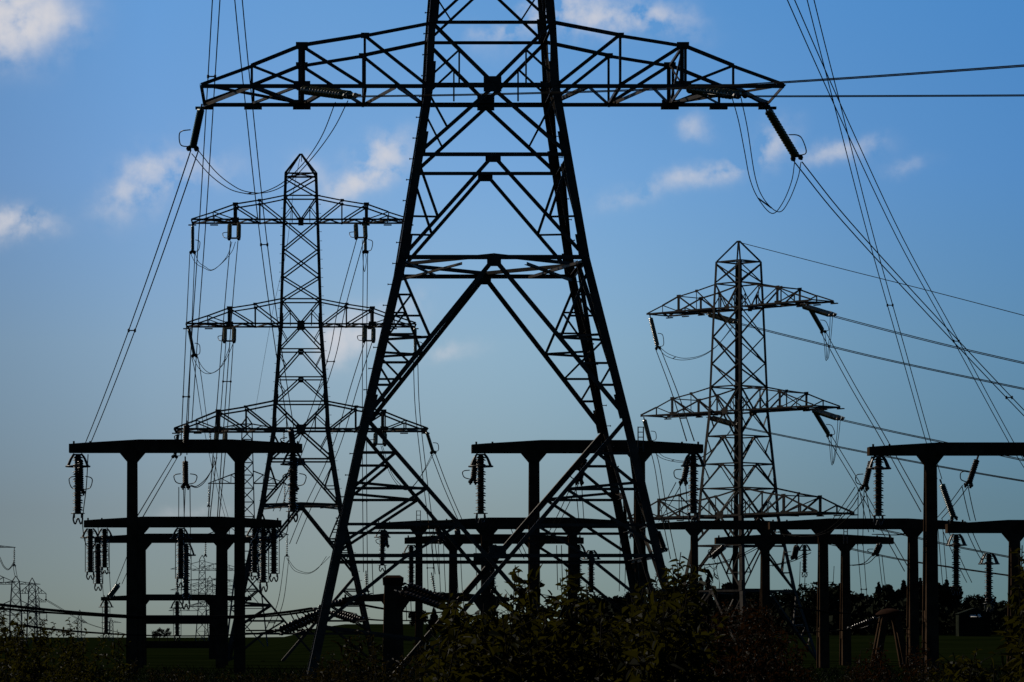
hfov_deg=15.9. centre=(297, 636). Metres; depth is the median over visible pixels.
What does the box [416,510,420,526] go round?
ladder
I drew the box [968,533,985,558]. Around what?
power line
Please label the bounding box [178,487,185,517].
power line
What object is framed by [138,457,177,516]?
power line
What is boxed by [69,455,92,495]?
insulator string
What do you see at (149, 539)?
concrete gantry
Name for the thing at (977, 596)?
broadleaf tree
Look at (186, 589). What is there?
insulator stack
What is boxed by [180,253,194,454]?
power line
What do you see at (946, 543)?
power line
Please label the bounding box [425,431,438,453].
insulator string
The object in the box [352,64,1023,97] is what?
power line
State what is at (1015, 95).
power line
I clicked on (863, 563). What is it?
busbar wire
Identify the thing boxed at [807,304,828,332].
insulator string
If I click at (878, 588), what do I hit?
conifer tree
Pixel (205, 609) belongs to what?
lattice pylon
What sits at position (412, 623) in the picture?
broadleaf tree
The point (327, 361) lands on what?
power line
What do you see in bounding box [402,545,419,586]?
insulator stack
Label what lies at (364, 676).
shrub
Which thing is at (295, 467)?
insulator string
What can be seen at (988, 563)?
insulator stack
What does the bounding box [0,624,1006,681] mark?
ground
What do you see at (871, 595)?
broadleaf tree
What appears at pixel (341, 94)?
insulator string
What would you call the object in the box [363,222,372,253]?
insulator string
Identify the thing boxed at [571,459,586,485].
insulator string
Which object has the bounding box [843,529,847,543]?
ladder
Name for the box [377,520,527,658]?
concrete gantry
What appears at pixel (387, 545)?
insulator string
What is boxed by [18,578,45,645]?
lattice pylon
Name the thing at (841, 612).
busbar wire
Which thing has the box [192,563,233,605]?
lattice pylon
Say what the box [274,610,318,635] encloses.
insulator string
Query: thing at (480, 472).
insulator stack
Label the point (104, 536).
insulator stack
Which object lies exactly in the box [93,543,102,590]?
insulator stack
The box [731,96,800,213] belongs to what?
jumper cable
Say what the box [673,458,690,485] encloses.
insulator string
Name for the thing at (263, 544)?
insulator stack
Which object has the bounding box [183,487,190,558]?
power line
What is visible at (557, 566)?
power line
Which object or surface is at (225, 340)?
insulator string
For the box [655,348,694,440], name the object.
power line
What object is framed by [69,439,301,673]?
concrete gantry
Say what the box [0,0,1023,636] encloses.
sky
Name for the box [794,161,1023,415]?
power line
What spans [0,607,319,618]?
busbar wire
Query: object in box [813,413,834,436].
insulator string
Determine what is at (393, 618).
capped column
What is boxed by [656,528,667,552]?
insulator string
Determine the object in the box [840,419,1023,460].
power line
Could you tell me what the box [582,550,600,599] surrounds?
insulator stack
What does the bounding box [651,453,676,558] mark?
power line
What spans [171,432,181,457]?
insulator string
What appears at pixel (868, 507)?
power line
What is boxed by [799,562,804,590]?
power line
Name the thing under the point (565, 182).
lattice pylon
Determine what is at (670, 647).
shrub
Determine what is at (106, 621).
insulator stack
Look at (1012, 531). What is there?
concrete gantry
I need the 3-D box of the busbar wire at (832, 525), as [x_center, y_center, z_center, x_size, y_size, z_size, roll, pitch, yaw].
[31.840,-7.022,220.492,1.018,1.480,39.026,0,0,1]
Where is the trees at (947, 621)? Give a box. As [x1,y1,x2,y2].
[580,593,1007,634]
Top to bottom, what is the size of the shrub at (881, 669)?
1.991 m
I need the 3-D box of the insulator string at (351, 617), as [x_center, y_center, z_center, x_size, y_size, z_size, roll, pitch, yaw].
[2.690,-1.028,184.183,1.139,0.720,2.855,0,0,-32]
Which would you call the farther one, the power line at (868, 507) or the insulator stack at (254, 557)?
the insulator stack at (254, 557)
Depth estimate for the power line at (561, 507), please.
221.99 m
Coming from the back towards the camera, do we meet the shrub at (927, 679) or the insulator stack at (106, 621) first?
the insulator stack at (106, 621)
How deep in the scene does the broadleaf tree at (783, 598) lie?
638.09 m
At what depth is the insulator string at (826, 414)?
297.42 m
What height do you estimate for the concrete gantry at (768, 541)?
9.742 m
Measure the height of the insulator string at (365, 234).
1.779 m
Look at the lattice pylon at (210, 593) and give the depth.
1149.30 m
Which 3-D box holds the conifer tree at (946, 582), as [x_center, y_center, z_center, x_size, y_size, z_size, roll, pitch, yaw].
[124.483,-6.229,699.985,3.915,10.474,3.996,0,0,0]
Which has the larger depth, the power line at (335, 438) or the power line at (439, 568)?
the power line at (335, 438)
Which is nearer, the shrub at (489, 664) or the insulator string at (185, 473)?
the shrub at (489, 664)
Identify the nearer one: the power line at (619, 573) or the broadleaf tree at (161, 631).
the power line at (619, 573)
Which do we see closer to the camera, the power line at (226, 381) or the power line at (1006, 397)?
the power line at (1006, 397)
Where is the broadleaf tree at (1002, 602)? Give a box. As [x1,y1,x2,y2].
[994,600,1007,607]
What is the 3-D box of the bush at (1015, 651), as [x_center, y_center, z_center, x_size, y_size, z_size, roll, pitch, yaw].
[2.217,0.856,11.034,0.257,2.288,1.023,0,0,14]
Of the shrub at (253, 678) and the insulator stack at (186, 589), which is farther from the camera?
the insulator stack at (186, 589)
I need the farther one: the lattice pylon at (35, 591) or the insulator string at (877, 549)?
the lattice pylon at (35, 591)
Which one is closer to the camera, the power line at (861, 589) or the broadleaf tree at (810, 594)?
the power line at (861, 589)
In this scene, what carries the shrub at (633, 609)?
on the ground at (274, 652)
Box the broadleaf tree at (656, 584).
[646,583,688,604]
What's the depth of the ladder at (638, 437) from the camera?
199.17 m
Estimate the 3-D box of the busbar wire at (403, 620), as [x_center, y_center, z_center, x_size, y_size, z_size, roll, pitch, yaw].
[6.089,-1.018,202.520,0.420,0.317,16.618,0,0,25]
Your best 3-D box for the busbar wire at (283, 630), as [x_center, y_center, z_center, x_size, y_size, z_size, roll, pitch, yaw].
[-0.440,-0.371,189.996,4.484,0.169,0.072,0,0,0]
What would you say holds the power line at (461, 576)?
hanging from the concrete gantry at (460, 539)
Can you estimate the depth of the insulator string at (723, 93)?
128.47 m
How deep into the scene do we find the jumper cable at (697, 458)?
310.44 m
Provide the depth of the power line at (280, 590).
507.05 m
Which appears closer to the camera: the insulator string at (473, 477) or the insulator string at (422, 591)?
the insulator string at (422, 591)
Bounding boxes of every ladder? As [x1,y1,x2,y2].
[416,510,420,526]
[637,427,643,451]
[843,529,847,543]
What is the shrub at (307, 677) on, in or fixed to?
on the ground at (274, 652)
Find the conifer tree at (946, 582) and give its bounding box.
[944,579,949,589]
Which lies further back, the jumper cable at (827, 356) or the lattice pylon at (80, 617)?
the lattice pylon at (80, 617)
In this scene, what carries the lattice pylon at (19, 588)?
on the ground at (274, 652)
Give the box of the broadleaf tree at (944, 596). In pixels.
[938,582,952,604]
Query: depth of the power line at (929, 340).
275.80 m
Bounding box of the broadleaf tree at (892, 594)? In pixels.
[880,584,902,600]
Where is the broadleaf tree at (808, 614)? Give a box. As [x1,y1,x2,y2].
[789,600,816,635]
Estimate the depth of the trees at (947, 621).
616.68 m
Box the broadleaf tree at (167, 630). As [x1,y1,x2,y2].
[163,628,171,640]
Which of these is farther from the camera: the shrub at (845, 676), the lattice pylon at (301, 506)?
the lattice pylon at (301, 506)
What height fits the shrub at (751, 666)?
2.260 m
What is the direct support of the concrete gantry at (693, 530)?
on the ground at (274, 652)
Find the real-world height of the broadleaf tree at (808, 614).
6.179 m
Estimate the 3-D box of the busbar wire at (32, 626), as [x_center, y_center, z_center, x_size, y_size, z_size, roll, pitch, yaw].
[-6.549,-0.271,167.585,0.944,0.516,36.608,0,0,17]
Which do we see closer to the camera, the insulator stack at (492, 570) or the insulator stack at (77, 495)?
the insulator stack at (77, 495)
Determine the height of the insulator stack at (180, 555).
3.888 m
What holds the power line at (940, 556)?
attached to the power line at (951, 500)
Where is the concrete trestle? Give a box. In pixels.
[870,608,905,666]
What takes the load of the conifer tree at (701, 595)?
on the ground at (274, 652)
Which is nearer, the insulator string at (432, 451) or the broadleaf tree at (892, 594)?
the insulator string at (432, 451)
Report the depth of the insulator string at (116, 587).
300.41 m
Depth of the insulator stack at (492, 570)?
257.85 m
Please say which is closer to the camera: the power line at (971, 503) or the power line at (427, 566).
the power line at (971, 503)
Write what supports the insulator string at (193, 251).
hanging from the lattice pylon at (301, 506)
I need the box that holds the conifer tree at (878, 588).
[874,582,882,599]
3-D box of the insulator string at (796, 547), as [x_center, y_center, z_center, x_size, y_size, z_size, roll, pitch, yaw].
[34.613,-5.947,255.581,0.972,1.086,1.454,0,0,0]
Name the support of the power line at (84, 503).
hanging from the concrete gantry at (133, 452)
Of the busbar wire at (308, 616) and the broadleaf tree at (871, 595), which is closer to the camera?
the busbar wire at (308, 616)
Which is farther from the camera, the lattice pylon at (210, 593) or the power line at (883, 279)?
the lattice pylon at (210, 593)
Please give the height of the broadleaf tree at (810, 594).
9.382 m
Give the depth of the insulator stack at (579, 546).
257.81 m
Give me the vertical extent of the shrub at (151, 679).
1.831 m
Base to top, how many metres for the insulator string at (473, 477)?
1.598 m
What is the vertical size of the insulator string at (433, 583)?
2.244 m
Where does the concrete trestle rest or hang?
on the ground at (274, 652)
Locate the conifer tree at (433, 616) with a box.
[426,607,441,630]
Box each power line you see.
[47,600,124,633]
[82,455,90,546]
[86,150,198,441]
[98,529,110,595]
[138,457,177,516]
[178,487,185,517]
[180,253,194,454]
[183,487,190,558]
[186,0,219,422]
[191,357,227,515]
[208,241,237,516]
[210,343,233,516]
[234,0,293,428]
[255,159,299,409]
[266,556,288,627]
[273,240,363,510]
[279,492,289,540]
[289,343,371,543]
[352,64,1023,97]
[362,252,367,571]
[367,559,373,593]
[413,357,438,571]
[426,534,433,582]
[431,453,461,518]
[438,544,445,591]
[457,553,462,591]
[549,483,578,531]
[556,545,562,589]
[575,483,583,518]
[619,542,625,590]
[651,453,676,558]
[654,482,682,521]
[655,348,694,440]
[679,483,687,519]
[733,426,1023,481]
[735,323,1023,389]
[740,242,1023,315]
[742,94,1023,96]
[777,532,1007,575]
[787,0,1023,466]
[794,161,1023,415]
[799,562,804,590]
[807,0,941,478]
[821,333,922,511]
[827,437,906,571]
[831,316,1023,363]
[832,487,861,519]
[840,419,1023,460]
[857,544,868,613]
[858,489,864,545]
[859,488,873,531]
[875,529,1007,557]
[879,557,887,608]
[938,485,968,518]
[938,519,946,583]
[943,532,971,582]
[962,487,975,520]
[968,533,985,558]
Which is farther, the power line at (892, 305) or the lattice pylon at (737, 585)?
the lattice pylon at (737, 585)
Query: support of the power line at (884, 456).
attached to the lattice pylon at (737, 585)
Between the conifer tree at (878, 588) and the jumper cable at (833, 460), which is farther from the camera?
the conifer tree at (878, 588)
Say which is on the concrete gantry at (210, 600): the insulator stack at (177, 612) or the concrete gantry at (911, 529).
the insulator stack at (177, 612)
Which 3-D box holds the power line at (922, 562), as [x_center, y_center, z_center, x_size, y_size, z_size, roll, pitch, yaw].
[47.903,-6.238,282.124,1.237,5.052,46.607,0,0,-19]
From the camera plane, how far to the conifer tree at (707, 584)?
649.70 m
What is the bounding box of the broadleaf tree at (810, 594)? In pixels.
[796,581,839,621]
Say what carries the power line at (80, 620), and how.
hanging from the insulator string
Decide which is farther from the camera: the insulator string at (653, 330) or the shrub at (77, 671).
the insulator string at (653, 330)
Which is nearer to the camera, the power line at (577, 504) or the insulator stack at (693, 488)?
the insulator stack at (693, 488)
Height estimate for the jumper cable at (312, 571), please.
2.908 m
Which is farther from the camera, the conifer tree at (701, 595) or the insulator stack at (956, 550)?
the conifer tree at (701, 595)
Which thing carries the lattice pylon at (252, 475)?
on the ground at (274, 652)
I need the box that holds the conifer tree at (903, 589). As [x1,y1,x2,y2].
[900,580,906,596]
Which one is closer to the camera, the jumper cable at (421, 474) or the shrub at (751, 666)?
the shrub at (751, 666)
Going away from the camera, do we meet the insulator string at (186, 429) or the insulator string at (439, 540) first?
the insulator string at (186, 429)
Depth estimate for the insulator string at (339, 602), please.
187.94 m
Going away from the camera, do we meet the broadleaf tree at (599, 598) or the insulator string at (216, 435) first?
the insulator string at (216, 435)
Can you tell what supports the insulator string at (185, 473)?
attached to the jumper cable at (206, 477)
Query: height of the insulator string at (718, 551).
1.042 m
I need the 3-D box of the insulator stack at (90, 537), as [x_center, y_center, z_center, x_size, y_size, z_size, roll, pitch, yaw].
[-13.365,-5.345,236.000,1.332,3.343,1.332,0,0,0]
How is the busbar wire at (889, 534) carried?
attached to the concrete gantry at (911, 529)
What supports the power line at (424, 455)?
attached to the insulator string at (415, 343)
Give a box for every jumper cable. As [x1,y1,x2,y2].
[190,242,235,270]
[190,457,216,487]
[191,101,347,194]
[193,344,232,373]
[287,556,329,573]
[362,240,366,271]
[381,445,433,485]
[655,426,733,462]
[659,325,733,359]
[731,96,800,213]
[822,317,832,360]
[828,422,839,464]
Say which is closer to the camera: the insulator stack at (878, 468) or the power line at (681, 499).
the insulator stack at (878, 468)
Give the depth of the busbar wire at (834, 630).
235.45 m
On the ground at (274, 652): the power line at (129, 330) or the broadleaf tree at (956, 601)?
the broadleaf tree at (956, 601)
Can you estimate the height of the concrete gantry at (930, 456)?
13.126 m
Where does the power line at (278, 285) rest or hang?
attached to the lattice pylon at (301, 506)
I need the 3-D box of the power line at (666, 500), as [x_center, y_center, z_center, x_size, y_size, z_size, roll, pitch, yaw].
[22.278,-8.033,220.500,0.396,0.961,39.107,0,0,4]
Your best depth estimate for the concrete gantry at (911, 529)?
233.57 m
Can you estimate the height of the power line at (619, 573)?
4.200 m
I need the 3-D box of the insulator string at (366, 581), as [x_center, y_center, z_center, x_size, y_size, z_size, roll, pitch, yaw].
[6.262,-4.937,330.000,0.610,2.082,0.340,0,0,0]
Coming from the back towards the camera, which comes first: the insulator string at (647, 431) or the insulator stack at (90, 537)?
the insulator string at (647, 431)
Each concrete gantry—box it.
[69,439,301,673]
[84,517,281,667]
[94,533,270,664]
[101,594,251,658]
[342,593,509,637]
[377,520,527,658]
[404,534,583,651]
[428,517,629,613]
[471,440,702,619]
[655,520,808,637]
[714,534,893,664]
[768,518,963,667]
[867,442,1023,672]
[945,520,1023,664]
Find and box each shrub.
[0,606,65,681]
[20,617,135,681]
[122,657,207,681]
[167,667,252,681]
[244,671,313,681]
[253,651,348,681]
[312,627,414,681]
[383,641,469,681]
[412,564,561,681]
[504,568,653,681]
[592,578,662,681]
[614,552,737,681]
[693,598,814,681]
[788,662,858,681]
[837,639,948,681]
[906,655,974,681]
[931,647,1009,681]
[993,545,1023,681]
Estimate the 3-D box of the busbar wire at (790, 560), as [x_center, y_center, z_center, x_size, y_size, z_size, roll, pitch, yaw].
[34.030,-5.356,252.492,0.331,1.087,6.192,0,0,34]
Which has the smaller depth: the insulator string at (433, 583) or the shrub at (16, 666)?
the shrub at (16, 666)
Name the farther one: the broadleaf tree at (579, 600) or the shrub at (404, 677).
the broadleaf tree at (579, 600)
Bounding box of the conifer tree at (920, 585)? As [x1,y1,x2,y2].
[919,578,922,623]
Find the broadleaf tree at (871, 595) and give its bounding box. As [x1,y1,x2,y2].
[852,591,883,599]
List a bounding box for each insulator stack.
[65,453,90,524]
[80,528,100,579]
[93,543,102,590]
[95,528,113,573]
[100,601,112,638]
[170,527,191,587]
[171,601,181,640]
[176,543,195,609]
[245,528,260,580]
[253,527,273,591]
[264,527,283,581]
[280,453,305,521]
[374,529,390,571]
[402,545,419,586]
[468,453,492,523]
[490,544,496,593]
[577,544,587,598]
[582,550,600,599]
[681,453,705,523]
[799,544,811,576]
[866,455,890,526]
[945,534,966,595]
[978,553,999,612]
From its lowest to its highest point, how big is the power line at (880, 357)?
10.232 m
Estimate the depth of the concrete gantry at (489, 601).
184.57 m
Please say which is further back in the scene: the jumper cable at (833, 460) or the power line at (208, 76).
the jumper cable at (833, 460)
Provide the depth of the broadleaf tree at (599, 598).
648.80 m
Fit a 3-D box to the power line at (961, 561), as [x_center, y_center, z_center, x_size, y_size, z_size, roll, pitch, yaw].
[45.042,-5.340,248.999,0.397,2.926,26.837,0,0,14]
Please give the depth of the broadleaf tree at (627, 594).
637.78 m
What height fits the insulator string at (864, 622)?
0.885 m
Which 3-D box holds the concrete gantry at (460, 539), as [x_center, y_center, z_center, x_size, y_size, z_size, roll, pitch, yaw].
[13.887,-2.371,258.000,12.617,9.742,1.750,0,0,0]
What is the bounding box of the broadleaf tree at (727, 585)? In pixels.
[716,582,731,604]
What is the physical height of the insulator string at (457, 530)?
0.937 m
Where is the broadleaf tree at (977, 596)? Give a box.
[961,594,995,605]
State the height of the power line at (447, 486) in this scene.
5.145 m
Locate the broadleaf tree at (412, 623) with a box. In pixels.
[408,610,427,626]
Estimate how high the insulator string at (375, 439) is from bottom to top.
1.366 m
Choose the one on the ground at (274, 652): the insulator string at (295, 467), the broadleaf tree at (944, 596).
the broadleaf tree at (944, 596)
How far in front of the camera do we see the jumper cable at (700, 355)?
309.29 m
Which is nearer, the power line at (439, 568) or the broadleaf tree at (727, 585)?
the power line at (439, 568)
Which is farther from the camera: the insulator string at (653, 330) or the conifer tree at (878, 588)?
the conifer tree at (878, 588)
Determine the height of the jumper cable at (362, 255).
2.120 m
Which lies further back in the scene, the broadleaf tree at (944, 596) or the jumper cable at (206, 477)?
the broadleaf tree at (944, 596)
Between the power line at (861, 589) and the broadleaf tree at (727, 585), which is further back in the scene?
the broadleaf tree at (727, 585)
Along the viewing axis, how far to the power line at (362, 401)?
315.83 m
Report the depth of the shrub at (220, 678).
33.44 m
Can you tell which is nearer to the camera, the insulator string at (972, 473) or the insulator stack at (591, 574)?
the insulator string at (972, 473)
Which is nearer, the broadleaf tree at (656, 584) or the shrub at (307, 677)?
the shrub at (307, 677)
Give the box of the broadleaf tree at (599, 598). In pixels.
[594,594,619,603]
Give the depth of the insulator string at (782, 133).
136.40 m
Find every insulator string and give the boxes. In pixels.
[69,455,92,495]
[107,583,119,598]
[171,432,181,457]
[173,456,196,489]
[174,420,190,447]
[179,104,203,151]
[187,326,199,357]
[189,222,199,253]
[215,432,227,438]
[218,327,235,343]
[222,223,240,240]
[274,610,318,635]
[280,427,296,446]
[282,453,306,490]
[297,86,360,99]
[311,592,372,610]
[329,610,366,623]
[349,223,367,239]
[357,327,375,342]
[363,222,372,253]
[364,571,369,592]
[370,432,386,446]
[375,528,389,547]
[394,590,447,609]
[402,582,452,604]
[413,325,421,352]
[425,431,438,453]
[430,528,445,544]
[431,572,436,592]
[454,528,460,533]
[462,458,477,484]
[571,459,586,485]
[643,417,656,440]
[649,314,663,349]
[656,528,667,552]
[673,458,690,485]
[686,85,747,98]
[706,313,737,323]
[706,416,737,425]
[708,544,726,558]
[761,104,806,161]
[774,529,791,536]
[785,544,799,559]
[801,305,836,316]
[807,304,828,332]
[810,409,844,420]
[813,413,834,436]
[847,617,879,628]
[855,456,873,490]
[867,542,881,556]
[939,479,957,520]
[960,456,978,487]
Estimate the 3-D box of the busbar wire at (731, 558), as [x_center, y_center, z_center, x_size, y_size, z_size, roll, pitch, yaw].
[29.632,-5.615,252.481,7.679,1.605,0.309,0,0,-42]
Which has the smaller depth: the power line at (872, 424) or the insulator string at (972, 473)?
the insulator string at (972, 473)
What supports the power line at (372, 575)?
attached to the insulator stack at (382, 543)
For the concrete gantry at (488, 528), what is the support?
on the ground at (274, 652)
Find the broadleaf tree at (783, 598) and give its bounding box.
[770,589,803,615]
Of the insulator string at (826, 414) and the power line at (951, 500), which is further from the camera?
the insulator string at (826, 414)
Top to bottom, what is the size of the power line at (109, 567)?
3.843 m
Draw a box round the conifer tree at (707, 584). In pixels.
[703,574,712,613]
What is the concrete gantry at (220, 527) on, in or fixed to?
on the ground at (274, 652)
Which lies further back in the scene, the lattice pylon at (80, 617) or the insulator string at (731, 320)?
the lattice pylon at (80, 617)
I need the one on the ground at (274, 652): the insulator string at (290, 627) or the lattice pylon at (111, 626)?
the lattice pylon at (111, 626)
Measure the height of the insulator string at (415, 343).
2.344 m
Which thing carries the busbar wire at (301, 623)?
attached to the insulator string at (290, 627)
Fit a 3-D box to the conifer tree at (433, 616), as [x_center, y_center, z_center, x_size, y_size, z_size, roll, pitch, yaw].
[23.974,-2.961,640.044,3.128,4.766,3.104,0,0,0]
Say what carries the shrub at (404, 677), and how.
on the ground at (274, 652)
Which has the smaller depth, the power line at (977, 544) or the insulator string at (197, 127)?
the insulator string at (197, 127)
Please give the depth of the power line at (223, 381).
270.25 m
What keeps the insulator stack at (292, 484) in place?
hanging from the concrete gantry at (133, 452)
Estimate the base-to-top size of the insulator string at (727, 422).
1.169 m
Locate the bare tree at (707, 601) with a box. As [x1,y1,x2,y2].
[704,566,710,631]
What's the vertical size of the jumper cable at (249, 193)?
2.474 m
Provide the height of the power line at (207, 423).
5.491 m
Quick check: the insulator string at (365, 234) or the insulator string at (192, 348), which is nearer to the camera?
the insulator string at (365, 234)
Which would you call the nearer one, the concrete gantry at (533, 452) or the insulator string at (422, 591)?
the insulator string at (422, 591)
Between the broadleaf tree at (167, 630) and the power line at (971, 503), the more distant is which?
the broadleaf tree at (167, 630)
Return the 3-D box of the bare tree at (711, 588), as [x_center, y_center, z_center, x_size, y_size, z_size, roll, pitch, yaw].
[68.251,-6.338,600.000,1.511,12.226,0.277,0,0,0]
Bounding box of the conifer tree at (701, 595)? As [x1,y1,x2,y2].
[698,576,704,598]
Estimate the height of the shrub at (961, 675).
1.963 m
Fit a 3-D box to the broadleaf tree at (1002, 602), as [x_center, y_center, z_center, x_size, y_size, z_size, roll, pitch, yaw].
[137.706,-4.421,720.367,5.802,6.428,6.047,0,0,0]
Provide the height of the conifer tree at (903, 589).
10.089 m
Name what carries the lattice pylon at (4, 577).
on the ground at (274, 652)
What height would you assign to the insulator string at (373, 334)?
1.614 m
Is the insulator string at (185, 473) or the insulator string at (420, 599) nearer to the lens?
the insulator string at (420, 599)
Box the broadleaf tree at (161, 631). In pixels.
[155,627,164,640]
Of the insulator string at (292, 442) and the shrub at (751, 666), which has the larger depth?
the insulator string at (292, 442)
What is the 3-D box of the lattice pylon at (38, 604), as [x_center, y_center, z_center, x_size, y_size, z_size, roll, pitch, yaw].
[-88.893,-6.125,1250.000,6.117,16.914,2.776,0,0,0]
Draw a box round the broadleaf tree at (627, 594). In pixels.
[620,591,646,610]
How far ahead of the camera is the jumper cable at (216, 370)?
301.79 m
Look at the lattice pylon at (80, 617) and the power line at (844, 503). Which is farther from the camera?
the lattice pylon at (80, 617)
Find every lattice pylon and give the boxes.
[0,545,15,614]
[0,576,36,643]
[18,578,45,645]
[29,594,45,632]
[72,610,85,640]
[101,618,120,640]
[169,555,233,640]
[172,154,429,660]
[188,576,231,640]
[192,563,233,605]
[195,0,785,681]
[208,416,288,646]
[627,241,858,660]
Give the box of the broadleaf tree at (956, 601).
[940,585,975,608]
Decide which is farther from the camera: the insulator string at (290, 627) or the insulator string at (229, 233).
the insulator string at (229, 233)
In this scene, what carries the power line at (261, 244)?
attached to the lattice pylon at (565, 182)
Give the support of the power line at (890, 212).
attached to the lattice pylon at (565, 182)
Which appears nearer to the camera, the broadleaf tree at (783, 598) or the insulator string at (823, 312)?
the insulator string at (823, 312)
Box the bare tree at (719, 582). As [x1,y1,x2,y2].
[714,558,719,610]
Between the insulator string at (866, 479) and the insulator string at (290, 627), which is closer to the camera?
the insulator string at (290, 627)
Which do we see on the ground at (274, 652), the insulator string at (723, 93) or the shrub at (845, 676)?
the shrub at (845, 676)
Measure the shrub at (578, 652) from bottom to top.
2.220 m
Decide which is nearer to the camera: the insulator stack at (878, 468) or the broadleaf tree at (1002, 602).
the insulator stack at (878, 468)
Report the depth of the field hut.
597.20 m
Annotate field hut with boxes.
[956,608,990,635]
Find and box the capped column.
[382,575,403,676]
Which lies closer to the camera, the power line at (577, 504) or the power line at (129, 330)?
the power line at (129, 330)
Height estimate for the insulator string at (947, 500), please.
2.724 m
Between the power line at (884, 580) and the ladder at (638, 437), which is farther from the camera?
the power line at (884, 580)
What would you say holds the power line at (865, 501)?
attached to the insulator string at (823, 425)
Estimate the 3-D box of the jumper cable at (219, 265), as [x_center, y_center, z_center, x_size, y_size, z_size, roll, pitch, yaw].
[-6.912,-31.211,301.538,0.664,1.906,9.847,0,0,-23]
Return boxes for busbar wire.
[0,603,316,617]
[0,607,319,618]
[18,624,279,636]
[246,629,315,630]
[290,612,311,632]
[297,609,328,630]
[351,603,442,612]
[364,618,449,620]
[690,545,763,565]
[769,552,810,565]
[782,496,864,536]
[783,605,921,617]
[787,621,880,632]
[848,556,875,565]
[872,533,905,534]
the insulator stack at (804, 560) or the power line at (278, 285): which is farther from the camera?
the power line at (278, 285)
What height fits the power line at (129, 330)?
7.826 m
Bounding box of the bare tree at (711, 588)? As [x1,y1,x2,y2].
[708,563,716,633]
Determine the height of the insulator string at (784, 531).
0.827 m
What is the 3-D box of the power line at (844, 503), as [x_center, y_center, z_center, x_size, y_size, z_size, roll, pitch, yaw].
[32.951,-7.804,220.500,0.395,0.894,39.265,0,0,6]
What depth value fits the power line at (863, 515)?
221.74 m
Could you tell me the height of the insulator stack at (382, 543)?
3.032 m
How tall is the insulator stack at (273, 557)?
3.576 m
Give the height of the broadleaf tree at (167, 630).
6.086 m
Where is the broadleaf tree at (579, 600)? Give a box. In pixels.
[559,595,595,618]
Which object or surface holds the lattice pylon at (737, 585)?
on the ground at (274, 652)
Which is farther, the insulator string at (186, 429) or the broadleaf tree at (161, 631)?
the broadleaf tree at (161, 631)
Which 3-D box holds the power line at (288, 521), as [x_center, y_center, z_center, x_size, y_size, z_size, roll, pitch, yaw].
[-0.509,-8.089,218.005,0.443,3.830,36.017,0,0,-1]

